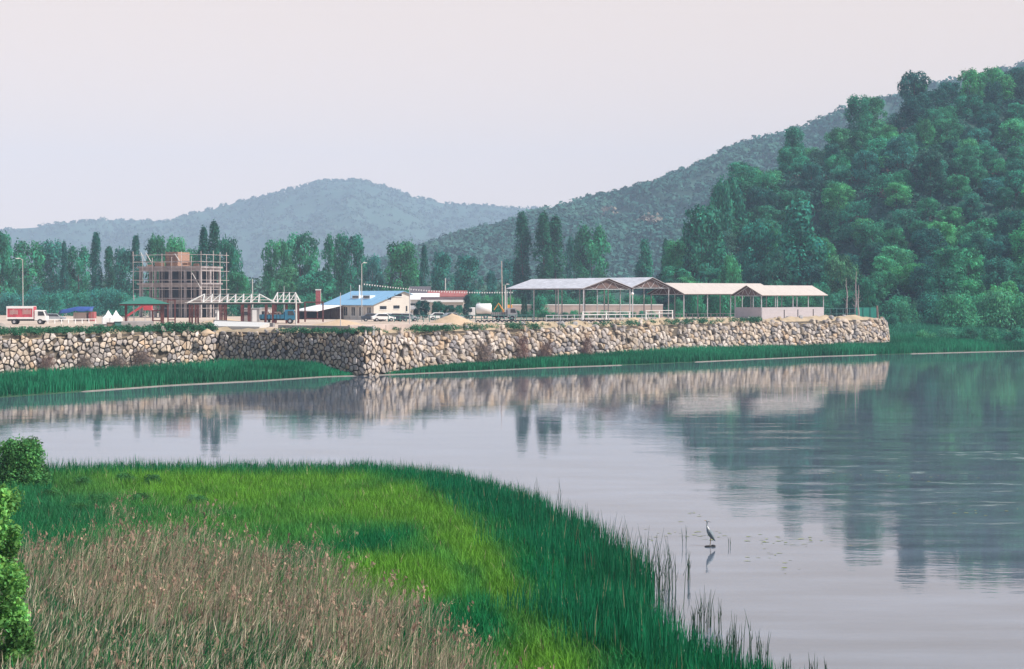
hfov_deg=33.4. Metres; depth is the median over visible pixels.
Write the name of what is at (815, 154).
hillside tree
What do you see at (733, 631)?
reed clump
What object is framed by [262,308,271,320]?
site cabin
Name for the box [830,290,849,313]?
hillside tree
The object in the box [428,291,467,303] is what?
red roofed house
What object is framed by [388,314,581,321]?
guard rail
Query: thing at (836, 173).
hillside tree
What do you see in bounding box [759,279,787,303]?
hillside tree
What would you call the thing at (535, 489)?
reed clump
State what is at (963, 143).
hillside tree
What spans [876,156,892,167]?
hillside tree
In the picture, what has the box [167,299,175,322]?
garden pergola
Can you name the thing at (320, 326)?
concrete kerb wall
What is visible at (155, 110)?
sky
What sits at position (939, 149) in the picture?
hillside tree
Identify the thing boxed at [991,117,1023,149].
hillside tree
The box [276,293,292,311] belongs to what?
scrub bush
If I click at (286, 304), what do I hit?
unroofed pavilion
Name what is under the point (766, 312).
open shed
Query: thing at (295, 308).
utility pole
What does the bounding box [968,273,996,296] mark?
hillside tree
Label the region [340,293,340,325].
utility pole
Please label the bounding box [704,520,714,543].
grey heron
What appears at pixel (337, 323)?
sand heap
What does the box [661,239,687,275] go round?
hillside tree
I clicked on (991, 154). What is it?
hillside tree
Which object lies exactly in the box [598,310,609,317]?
hedge bush
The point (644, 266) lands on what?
conical tree
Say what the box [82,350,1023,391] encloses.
shore mud
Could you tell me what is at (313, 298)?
scrub bush
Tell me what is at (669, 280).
hillside tree
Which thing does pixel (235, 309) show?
scrub bush
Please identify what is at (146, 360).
dry bush
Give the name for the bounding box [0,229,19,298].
broadleaf tree
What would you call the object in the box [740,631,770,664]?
reed clump
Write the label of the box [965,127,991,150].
hillside tree
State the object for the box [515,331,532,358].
dry bush
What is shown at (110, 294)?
scrub bush
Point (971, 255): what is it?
hillside tree
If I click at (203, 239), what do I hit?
poplar tree
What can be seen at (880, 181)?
hillside tree
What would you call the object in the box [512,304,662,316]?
yard wall
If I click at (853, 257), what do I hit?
hillside tree
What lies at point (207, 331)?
sand heap
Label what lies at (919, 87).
hillside tree
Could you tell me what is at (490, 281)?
broadleaf tree
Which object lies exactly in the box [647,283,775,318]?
open shed
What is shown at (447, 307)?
yard tree
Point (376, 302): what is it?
blue roofed house
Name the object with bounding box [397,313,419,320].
parked car
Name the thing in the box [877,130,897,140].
hillside tree
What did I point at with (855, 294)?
dead tree
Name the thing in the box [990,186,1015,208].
hillside tree
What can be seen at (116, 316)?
peaked tent
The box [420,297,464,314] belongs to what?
long shed
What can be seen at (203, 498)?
weed clump
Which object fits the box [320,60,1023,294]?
hill forest
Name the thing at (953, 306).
bank bush
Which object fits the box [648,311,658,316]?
hedge bush
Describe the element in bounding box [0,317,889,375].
stone wall
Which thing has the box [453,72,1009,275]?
hill
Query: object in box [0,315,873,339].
earth berm
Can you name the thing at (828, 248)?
hillside tree
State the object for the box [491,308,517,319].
pickup lorry
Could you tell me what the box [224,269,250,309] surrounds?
broadleaf tree
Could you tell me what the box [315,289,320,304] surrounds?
chimney stack
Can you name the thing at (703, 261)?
hillside tree
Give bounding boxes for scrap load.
[267,311,283,314]
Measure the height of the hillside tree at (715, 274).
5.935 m
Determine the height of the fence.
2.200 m
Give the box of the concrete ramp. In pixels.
[214,321,269,328]
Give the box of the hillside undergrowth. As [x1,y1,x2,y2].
[641,95,1023,317]
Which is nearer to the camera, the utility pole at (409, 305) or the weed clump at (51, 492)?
the weed clump at (51, 492)
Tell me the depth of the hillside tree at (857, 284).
363.96 m
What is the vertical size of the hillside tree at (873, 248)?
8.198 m
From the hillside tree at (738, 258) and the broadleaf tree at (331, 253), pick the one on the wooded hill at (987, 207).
the hillside tree at (738, 258)
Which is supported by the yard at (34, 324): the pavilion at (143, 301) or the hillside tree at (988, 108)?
the pavilion at (143, 301)
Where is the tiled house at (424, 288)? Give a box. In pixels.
[410,286,430,292]
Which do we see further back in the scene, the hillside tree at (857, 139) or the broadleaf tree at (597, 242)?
the broadleaf tree at (597, 242)
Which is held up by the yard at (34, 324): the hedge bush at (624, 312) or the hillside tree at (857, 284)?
the hedge bush at (624, 312)
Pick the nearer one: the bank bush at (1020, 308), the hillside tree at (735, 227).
the bank bush at (1020, 308)
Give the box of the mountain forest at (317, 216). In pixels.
[0,178,537,289]
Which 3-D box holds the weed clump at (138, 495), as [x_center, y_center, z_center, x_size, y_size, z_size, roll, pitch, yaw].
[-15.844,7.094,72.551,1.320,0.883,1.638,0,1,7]
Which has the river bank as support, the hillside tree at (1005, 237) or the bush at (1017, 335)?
the bush at (1017, 335)
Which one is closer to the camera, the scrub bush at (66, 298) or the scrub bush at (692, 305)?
the scrub bush at (692, 305)
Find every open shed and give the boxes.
[506,278,634,320]
[561,277,672,319]
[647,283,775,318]
[731,285,827,318]
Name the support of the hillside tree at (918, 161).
on the wooded hill at (987, 207)
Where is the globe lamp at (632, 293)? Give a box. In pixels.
[631,292,633,317]
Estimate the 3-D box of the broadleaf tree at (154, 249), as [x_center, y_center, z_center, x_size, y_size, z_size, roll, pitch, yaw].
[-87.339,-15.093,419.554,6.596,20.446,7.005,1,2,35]
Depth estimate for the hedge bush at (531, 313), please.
334.86 m
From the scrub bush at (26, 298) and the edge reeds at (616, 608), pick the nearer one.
the edge reeds at (616, 608)
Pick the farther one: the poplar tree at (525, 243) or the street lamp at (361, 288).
the poplar tree at (525, 243)
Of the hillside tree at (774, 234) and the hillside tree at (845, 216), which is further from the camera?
the hillside tree at (845, 216)
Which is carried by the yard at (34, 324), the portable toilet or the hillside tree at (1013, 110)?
the portable toilet
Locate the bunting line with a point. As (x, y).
(429, 290)
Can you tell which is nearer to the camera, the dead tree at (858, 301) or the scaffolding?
the dead tree at (858, 301)
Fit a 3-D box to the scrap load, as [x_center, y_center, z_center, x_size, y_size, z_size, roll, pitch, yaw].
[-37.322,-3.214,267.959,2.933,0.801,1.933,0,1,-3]
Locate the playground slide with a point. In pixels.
(145, 308)
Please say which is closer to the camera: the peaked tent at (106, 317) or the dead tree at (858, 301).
the peaked tent at (106, 317)
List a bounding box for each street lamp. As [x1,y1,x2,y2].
[16,258,22,286]
[361,262,366,320]
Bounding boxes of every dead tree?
[844,283,848,314]
[853,271,856,314]
[857,285,859,315]
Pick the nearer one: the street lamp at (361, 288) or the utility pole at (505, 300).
the street lamp at (361, 288)
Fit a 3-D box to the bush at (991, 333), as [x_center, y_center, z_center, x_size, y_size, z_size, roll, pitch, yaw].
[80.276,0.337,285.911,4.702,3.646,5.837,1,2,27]
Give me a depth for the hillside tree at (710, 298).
354.17 m
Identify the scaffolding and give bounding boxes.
[130,251,228,317]
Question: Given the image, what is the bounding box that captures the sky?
[0,0,1023,228]
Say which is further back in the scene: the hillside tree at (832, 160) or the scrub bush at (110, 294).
the hillside tree at (832, 160)
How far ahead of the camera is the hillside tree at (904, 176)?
406.82 m
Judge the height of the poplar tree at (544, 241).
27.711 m
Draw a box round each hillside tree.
[656,276,685,304]
[660,265,692,281]
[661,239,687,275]
[661,282,690,312]
[677,276,696,282]
[681,253,712,281]
[703,295,736,316]
[704,227,738,253]
[704,241,730,260]
[708,182,734,216]
[710,266,728,281]
[719,221,743,247]
[729,176,753,200]
[732,251,752,276]
[742,261,763,297]
[745,186,778,214]
[746,205,783,228]
[748,172,780,201]
[750,166,762,185]
[755,220,781,256]
[756,217,781,243]
[758,167,786,188]
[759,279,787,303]
[775,145,801,170]
[777,188,805,221]
[778,144,797,164]
[778,188,814,210]
[788,155,813,174]
[795,262,823,298]
[798,162,823,188]
[803,146,818,158]
[807,149,834,163]
[812,235,834,272]
[816,209,841,240]
[820,180,840,198]
[820,237,841,251]
[821,181,856,213]
[822,143,842,167]
[823,154,850,172]
[824,127,851,154]
[826,164,853,182]
[827,241,839,262]
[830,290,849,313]
[832,268,862,284]
[836,252,860,271]
[837,198,872,223]
[840,291,857,314]
[843,275,860,291]
[844,131,875,162]
[851,149,880,182]
[851,218,873,247]
[852,158,879,176]
[853,275,887,310]
[856,219,886,260]
[859,242,885,272]
[860,172,895,194]
[861,95,887,129]
[861,136,894,158]
[865,126,881,138]
[868,255,899,276]
[868,271,898,301]
[873,219,904,240]
[876,124,897,136]
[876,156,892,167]
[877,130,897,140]
[877,136,915,169]
[877,298,912,318]
[878,245,918,273]
[880,228,909,249]
[881,181,912,206]
[884,265,909,286]
[885,207,924,231]
[886,112,908,124]
[887,294,913,304]
[890,169,915,191]
[896,262,926,295]
[898,132,919,162]
[903,94,934,122]
[904,140,924,153]
[906,226,949,258]
[907,264,935,304]
[908,83,927,114]
[908,148,948,178]
[908,220,929,243]
[914,119,937,150]
[915,196,940,218]
[916,151,946,195]
[918,108,944,129]
[918,160,947,183]
[924,266,960,315]
[925,220,957,250]
[926,87,951,108]
[926,143,947,162]
[928,243,968,292]
[930,118,963,145]
[932,105,959,119]
[936,205,965,231]
[943,140,960,155]
[943,173,972,199]
[945,153,979,184]
[951,94,983,118]
[953,123,973,139]
[953,137,983,155]
[953,231,961,245]
[953,247,984,280]
[955,143,986,173]
[955,278,986,311]
[958,192,984,218]
[958,229,993,251]
[959,217,999,237]
[960,231,994,276]
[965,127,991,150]
[965,166,989,188]
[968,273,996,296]
[973,102,1000,123]
[976,111,1004,136]
[978,143,1001,166]
[978,177,1005,202]
[978,256,1015,297]
[979,237,1020,264]
[982,280,1023,318]
[983,81,1002,112]
[987,157,1009,178]
[989,175,1001,189]
[990,74,1016,100]
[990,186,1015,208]
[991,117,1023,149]
[992,235,1018,259]
[993,207,1023,234]
[994,209,1023,253]
[994,262,1023,285]
[999,170,1023,198]
[1002,102,1023,124]
[1002,157,1023,193]
[1004,144,1023,175]
[1006,221,1023,266]
[1013,69,1023,103]
[1015,183,1023,213]
[1015,284,1023,297]
[1016,215,1023,253]
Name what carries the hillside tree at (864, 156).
on the wooded hill at (987, 207)
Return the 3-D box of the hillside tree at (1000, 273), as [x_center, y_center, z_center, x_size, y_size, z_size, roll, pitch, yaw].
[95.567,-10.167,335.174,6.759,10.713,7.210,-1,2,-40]
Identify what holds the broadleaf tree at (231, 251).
on the yard at (34, 324)
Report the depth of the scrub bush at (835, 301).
354.12 m
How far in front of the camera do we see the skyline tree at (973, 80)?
498.03 m
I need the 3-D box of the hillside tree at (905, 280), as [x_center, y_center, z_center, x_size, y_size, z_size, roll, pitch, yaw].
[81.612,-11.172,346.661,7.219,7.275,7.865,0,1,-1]
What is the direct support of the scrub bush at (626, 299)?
on the yard at (34, 324)
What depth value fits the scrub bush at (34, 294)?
383.08 m
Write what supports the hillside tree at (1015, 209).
on the wooded hill at (987, 207)
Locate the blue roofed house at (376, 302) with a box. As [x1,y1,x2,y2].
[321,285,412,319]
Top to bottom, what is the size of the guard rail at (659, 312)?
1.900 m
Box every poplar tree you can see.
[59,241,68,304]
[89,232,102,303]
[102,245,115,291]
[129,233,144,297]
[197,225,211,265]
[205,219,224,295]
[418,243,429,285]
[511,210,532,303]
[531,210,555,297]
[544,214,566,303]
[660,238,666,273]
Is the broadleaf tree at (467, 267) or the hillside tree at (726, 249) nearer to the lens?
the hillside tree at (726, 249)
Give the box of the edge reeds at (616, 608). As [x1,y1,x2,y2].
[42,454,804,668]
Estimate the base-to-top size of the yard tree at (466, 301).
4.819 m
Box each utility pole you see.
[295,294,296,323]
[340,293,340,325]
[409,287,409,323]
[501,261,502,317]
[504,285,505,317]
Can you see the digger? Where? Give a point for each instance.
(508, 306)
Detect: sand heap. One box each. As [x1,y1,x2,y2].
[200,318,238,322]
[200,329,214,333]
[314,319,364,325]
[430,313,473,324]
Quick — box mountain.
[0,180,528,282]
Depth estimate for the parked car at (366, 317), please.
290.08 m
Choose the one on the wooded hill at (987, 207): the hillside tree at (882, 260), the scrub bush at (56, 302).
the hillside tree at (882, 260)
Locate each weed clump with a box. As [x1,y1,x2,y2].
[39,487,62,498]
[64,500,91,512]
[70,476,97,486]
[87,491,111,504]
[117,471,137,483]
[129,490,151,502]
[142,474,164,485]
[184,493,207,507]
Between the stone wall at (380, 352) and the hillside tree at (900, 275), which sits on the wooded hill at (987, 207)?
the hillside tree at (900, 275)
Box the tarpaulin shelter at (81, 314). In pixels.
[58,307,95,320]
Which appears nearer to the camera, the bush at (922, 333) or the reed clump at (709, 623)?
the reed clump at (709, 623)
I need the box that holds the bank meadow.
[879,317,1022,337]
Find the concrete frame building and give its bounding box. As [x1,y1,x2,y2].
[137,251,222,317]
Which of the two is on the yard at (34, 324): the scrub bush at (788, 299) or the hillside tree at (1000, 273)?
the scrub bush at (788, 299)
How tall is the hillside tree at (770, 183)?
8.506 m
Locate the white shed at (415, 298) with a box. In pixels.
[410,293,439,304]
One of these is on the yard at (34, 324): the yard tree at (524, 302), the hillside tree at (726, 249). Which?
the yard tree at (524, 302)
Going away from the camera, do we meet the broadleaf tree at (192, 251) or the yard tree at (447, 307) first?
the yard tree at (447, 307)
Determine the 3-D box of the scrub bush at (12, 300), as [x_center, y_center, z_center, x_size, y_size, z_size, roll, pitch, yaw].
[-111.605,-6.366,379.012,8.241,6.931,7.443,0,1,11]
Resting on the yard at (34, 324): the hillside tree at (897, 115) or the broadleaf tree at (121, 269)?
the broadleaf tree at (121, 269)
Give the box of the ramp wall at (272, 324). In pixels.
[213,320,274,326]
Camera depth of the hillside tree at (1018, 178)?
402.70 m
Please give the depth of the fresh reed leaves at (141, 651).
41.45 m
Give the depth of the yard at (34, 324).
289.71 m
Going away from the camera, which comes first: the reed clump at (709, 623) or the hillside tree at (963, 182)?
the reed clump at (709, 623)
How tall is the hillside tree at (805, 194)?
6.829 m
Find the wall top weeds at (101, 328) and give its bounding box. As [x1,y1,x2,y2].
[0,316,761,335]
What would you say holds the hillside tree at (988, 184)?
on the wooded hill at (987, 207)
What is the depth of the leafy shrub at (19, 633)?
39.71 m
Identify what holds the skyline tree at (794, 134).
on the wooded hill at (987, 207)
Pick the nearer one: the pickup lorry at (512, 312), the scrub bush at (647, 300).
the pickup lorry at (512, 312)
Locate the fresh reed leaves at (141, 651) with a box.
[0,575,428,668]
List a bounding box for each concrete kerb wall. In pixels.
[278,325,374,335]
[348,323,451,333]
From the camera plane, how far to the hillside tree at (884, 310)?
329.59 m
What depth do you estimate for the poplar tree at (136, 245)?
414.13 m
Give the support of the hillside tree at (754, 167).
on the wooded hill at (987, 207)
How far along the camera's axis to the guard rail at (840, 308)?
319.27 m
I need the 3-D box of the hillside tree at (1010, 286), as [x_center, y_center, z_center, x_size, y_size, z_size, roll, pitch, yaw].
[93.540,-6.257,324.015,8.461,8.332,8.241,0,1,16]
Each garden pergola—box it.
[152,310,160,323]
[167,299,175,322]
[304,302,323,321]
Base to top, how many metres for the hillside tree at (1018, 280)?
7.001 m
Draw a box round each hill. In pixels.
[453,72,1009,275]
[598,104,1023,319]
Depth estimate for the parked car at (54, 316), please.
287.29 m
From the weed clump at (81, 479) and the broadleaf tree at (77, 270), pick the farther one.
the broadleaf tree at (77, 270)
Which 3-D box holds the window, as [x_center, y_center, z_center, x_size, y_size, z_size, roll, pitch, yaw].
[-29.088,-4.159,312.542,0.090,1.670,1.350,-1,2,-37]
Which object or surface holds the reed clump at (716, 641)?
in the water
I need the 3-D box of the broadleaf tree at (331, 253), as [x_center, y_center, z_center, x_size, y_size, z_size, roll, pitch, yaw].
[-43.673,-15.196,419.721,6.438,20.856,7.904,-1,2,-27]
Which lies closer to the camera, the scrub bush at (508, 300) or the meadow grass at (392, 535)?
the meadow grass at (392, 535)
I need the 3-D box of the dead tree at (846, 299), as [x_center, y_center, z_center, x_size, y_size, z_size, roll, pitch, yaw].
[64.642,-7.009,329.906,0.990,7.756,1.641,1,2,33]
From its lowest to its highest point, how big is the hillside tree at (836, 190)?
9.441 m
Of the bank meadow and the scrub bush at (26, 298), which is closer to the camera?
the bank meadow
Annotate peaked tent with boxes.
[102,310,111,323]
[109,311,122,321]
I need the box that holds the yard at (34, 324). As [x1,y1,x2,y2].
[0,304,733,329]
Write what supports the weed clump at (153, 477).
on the marsh
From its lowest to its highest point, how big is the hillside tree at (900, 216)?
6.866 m
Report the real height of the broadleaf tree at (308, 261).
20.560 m
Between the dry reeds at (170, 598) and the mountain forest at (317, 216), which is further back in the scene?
the mountain forest at (317, 216)
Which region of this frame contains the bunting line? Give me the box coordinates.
[363,283,512,292]
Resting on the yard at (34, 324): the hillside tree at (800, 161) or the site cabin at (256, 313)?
the site cabin at (256, 313)
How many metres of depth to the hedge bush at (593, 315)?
333.12 m
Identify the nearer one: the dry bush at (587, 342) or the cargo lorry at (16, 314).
the dry bush at (587, 342)
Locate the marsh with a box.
[24,475,672,668]
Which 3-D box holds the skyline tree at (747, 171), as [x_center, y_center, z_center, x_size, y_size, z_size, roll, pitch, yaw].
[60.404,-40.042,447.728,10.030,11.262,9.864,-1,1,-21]
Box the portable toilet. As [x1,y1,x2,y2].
[215,310,218,319]
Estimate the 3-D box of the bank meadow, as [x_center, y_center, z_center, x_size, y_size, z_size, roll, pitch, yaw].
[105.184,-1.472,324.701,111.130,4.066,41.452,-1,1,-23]
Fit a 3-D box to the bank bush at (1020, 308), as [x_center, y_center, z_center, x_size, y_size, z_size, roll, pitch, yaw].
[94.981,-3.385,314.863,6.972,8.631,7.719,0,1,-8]
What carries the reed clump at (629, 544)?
in the water
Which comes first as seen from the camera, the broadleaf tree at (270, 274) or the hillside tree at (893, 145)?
the broadleaf tree at (270, 274)
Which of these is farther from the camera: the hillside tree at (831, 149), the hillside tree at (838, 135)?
the hillside tree at (838, 135)
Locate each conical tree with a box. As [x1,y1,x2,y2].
[633,238,653,289]
[773,198,830,285]
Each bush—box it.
[0,290,24,314]
[17,293,30,305]
[22,284,51,307]
[33,292,67,315]
[33,352,57,369]
[52,290,76,315]
[68,290,92,315]
[74,353,93,369]
[83,287,107,314]
[93,285,125,315]
[105,291,138,316]
[109,354,129,367]
[129,293,148,315]
[129,346,157,366]
[224,295,239,315]
[237,296,253,315]
[246,292,264,307]
[262,295,283,312]
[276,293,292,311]
[292,294,309,309]
[307,291,324,306]
[470,294,484,314]
[475,340,495,361]
[482,295,494,314]
[487,293,508,314]
[507,295,514,304]
[511,297,521,303]
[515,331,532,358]
[527,294,549,315]
[528,310,541,317]
[537,338,555,356]
[539,310,549,317]
[541,292,556,303]
[552,293,570,303]
[559,312,571,317]
[566,298,581,303]
[568,310,578,317]
[580,295,600,303]
[581,331,593,354]
[589,312,598,317]
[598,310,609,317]
[602,292,624,313]
[609,311,618,317]
[617,293,631,301]
[618,311,627,317]
[630,294,642,303]
[639,292,655,303]
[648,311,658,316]
[663,297,684,316]
[671,297,690,316]
[684,295,706,316]
[708,295,738,316]
[743,296,760,306]
[756,297,774,306]
[763,296,789,306]
[784,296,802,306]
[795,296,817,306]
[809,280,837,315]
[824,291,845,316]
[885,314,901,327]
[889,297,922,323]
[910,291,952,322]
[916,329,936,338]
[926,289,985,328]
[937,327,962,339]
[951,326,982,340]
[962,295,999,325]
[974,288,1023,330]
[980,326,1002,340]
[1001,326,1023,344]
[1008,293,1023,327]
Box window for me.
[351,307,354,315]
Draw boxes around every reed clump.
[512,478,560,499]
[524,495,587,523]
[554,511,629,551]
[593,525,663,568]
[612,538,689,606]
[652,535,678,591]
[654,574,675,614]
[662,601,695,628]
[687,554,690,579]
[691,585,721,634]
[708,592,714,627]
[714,628,736,652]
[729,609,752,656]
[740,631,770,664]
[783,654,811,668]
[808,653,827,668]
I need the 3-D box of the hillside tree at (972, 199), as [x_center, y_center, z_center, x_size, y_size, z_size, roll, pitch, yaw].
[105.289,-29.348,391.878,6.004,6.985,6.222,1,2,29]
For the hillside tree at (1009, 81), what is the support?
on the wooded hill at (987, 207)
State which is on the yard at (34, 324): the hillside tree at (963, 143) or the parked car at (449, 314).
the parked car at (449, 314)
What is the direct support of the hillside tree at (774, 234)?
on the wooded hill at (987, 207)
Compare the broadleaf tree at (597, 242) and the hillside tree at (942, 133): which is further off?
the broadleaf tree at (597, 242)
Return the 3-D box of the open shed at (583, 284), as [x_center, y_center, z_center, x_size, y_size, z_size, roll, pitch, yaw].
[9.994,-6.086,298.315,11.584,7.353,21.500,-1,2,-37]
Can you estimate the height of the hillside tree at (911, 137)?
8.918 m
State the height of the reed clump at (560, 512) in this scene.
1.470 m
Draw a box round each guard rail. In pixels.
[47,319,95,323]
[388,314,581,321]
[546,313,734,321]
[582,311,630,319]
[645,310,672,318]
[824,308,855,316]
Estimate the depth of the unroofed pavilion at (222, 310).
263.35 m
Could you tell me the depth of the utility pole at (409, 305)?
254.91 m
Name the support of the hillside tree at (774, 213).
on the wooded hill at (987, 207)
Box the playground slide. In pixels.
[127,306,152,320]
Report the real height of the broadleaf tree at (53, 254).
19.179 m
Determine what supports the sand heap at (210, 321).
on the yard at (34, 324)
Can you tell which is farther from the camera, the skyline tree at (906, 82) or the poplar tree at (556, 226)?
the skyline tree at (906, 82)
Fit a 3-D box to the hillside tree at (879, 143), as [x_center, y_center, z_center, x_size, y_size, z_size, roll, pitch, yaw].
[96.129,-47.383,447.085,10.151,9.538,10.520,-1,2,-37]
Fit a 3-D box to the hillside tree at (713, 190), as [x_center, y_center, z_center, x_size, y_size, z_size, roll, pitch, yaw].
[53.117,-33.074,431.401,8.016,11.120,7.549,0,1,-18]
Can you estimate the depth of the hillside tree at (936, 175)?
404.23 m
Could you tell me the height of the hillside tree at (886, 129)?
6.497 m
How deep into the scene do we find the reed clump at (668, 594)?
49.40 m
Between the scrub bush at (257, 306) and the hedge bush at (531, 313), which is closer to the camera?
the hedge bush at (531, 313)
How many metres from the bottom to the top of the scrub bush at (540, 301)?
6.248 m
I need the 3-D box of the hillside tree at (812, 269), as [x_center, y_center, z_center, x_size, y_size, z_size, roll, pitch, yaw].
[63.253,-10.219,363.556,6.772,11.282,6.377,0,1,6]
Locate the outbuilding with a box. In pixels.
[410,305,427,318]
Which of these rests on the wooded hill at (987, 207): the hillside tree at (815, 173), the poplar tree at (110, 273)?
the hillside tree at (815, 173)
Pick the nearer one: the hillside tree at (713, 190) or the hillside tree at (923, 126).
the hillside tree at (713, 190)
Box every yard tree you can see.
[413,300,429,319]
[431,301,444,318]
[443,305,455,313]
[455,305,463,314]
[462,294,470,318]
[521,294,527,317]
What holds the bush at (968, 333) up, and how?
on the river bank
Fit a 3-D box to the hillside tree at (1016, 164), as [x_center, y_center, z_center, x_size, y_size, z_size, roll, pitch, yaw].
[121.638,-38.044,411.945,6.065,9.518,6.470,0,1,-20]
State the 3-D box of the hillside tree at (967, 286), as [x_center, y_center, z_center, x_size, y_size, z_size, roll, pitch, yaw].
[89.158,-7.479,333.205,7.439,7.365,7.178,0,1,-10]
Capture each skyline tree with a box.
[725,161,759,197]
[781,125,805,158]
[843,93,872,136]
[896,69,930,115]
[936,81,960,108]
[957,67,984,100]
[978,65,1007,101]
[1004,66,1023,91]
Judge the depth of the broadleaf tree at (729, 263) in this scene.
354.94 m
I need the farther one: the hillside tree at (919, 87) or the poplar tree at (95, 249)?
the hillside tree at (919, 87)
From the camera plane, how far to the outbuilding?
325.02 m
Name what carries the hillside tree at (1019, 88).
on the wooded hill at (987, 207)
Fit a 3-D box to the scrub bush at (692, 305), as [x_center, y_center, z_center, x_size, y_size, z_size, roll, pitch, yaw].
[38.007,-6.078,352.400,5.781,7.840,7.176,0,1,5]
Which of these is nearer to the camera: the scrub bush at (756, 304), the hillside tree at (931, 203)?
the scrub bush at (756, 304)
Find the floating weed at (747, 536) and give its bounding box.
[651,468,975,569]
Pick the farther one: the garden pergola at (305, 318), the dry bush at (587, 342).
the garden pergola at (305, 318)
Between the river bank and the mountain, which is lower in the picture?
the river bank
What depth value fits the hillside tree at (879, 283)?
340.37 m
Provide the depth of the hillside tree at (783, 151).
460.42 m
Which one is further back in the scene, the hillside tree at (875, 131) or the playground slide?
the hillside tree at (875, 131)
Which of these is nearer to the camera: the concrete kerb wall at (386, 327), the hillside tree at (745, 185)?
the concrete kerb wall at (386, 327)
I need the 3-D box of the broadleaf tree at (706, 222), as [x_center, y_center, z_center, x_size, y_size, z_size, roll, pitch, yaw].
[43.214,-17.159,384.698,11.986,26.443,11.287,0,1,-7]
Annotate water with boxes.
[0,351,1023,668]
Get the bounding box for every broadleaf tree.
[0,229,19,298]
[9,238,48,304]
[34,238,68,307]
[64,243,91,304]
[111,246,135,295]
[143,233,169,312]
[166,234,186,251]
[186,246,199,271]
[216,234,242,314]
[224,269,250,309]
[260,237,292,300]
[272,263,301,308]
[277,231,322,310]
[293,270,338,302]
[321,230,346,299]
[334,232,367,296]
[359,253,385,290]
[380,239,420,291]
[430,250,454,290]
[452,253,483,306]
[485,269,497,299]
[499,257,517,307]
[564,234,585,301]
[570,221,610,303]
[680,201,726,282]
[710,174,750,251]
[717,252,744,307]
[735,218,775,280]
[756,249,791,298]
[824,254,859,295]
[859,278,878,307]
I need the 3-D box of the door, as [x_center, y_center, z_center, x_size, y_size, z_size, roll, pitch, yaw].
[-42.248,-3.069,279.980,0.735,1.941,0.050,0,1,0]
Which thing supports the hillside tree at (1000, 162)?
on the wooded hill at (987, 207)
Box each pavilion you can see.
[119,297,168,323]
[185,294,277,323]
[272,292,302,322]
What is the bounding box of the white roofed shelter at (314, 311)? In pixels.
[299,304,342,319]
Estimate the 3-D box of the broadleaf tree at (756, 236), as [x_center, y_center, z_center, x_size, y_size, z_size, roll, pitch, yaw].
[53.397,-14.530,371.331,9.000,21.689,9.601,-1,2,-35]
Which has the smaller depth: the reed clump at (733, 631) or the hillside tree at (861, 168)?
the reed clump at (733, 631)
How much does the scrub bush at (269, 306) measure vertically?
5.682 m
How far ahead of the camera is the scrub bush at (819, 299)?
353.43 m
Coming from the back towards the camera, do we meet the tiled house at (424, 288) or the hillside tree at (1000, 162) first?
the hillside tree at (1000, 162)
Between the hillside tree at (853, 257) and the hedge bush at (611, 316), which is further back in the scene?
the hillside tree at (853, 257)
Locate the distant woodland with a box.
[0,272,641,309]
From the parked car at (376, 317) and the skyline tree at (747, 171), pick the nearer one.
the parked car at (376, 317)
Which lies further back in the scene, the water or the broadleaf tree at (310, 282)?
the broadleaf tree at (310, 282)
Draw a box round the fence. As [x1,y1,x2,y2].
[856,307,876,317]
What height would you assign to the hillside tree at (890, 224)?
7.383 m
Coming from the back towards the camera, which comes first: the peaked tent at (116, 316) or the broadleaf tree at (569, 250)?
the broadleaf tree at (569, 250)
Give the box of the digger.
[494,303,511,317]
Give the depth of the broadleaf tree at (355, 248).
418.32 m
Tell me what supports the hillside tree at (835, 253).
on the wooded hill at (987, 207)
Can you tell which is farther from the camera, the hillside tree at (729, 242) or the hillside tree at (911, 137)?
the hillside tree at (911, 137)
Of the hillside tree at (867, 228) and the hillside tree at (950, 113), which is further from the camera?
the hillside tree at (950, 113)
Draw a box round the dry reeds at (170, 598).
[0,489,555,668]
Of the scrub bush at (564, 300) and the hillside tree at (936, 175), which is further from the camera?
the hillside tree at (936, 175)
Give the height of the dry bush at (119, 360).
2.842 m
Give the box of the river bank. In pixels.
[0,326,1020,397]
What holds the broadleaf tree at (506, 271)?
on the yard at (34, 324)
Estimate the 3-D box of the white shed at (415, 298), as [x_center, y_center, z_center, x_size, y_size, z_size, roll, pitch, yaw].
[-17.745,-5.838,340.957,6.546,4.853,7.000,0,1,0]
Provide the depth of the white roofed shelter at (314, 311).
318.21 m
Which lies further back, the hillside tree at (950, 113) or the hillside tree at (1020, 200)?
the hillside tree at (950, 113)
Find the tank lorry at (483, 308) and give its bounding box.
[467,303,491,318]
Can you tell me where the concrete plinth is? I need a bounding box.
[121,321,152,326]
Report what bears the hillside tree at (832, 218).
on the wooded hill at (987, 207)
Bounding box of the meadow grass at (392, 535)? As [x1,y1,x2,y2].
[0,458,791,668]
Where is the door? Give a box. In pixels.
[252,310,256,321]
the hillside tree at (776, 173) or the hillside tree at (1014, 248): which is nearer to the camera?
the hillside tree at (1014, 248)
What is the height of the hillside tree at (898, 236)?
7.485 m
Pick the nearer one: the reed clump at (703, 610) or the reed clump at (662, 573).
the reed clump at (703, 610)
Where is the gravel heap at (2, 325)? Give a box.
[0,323,10,330]
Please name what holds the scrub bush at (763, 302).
on the yard at (34, 324)
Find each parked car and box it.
[45,313,65,321]
[361,313,381,320]
[371,313,395,321]
[389,313,408,320]
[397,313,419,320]
[428,312,443,319]
[440,313,463,317]
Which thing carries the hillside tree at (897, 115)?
on the wooded hill at (987, 207)
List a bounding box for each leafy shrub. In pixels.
[0,433,53,488]
[0,483,37,668]
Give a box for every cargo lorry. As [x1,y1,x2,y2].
[6,306,48,323]
[259,310,294,323]
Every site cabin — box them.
[244,308,261,321]
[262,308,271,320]

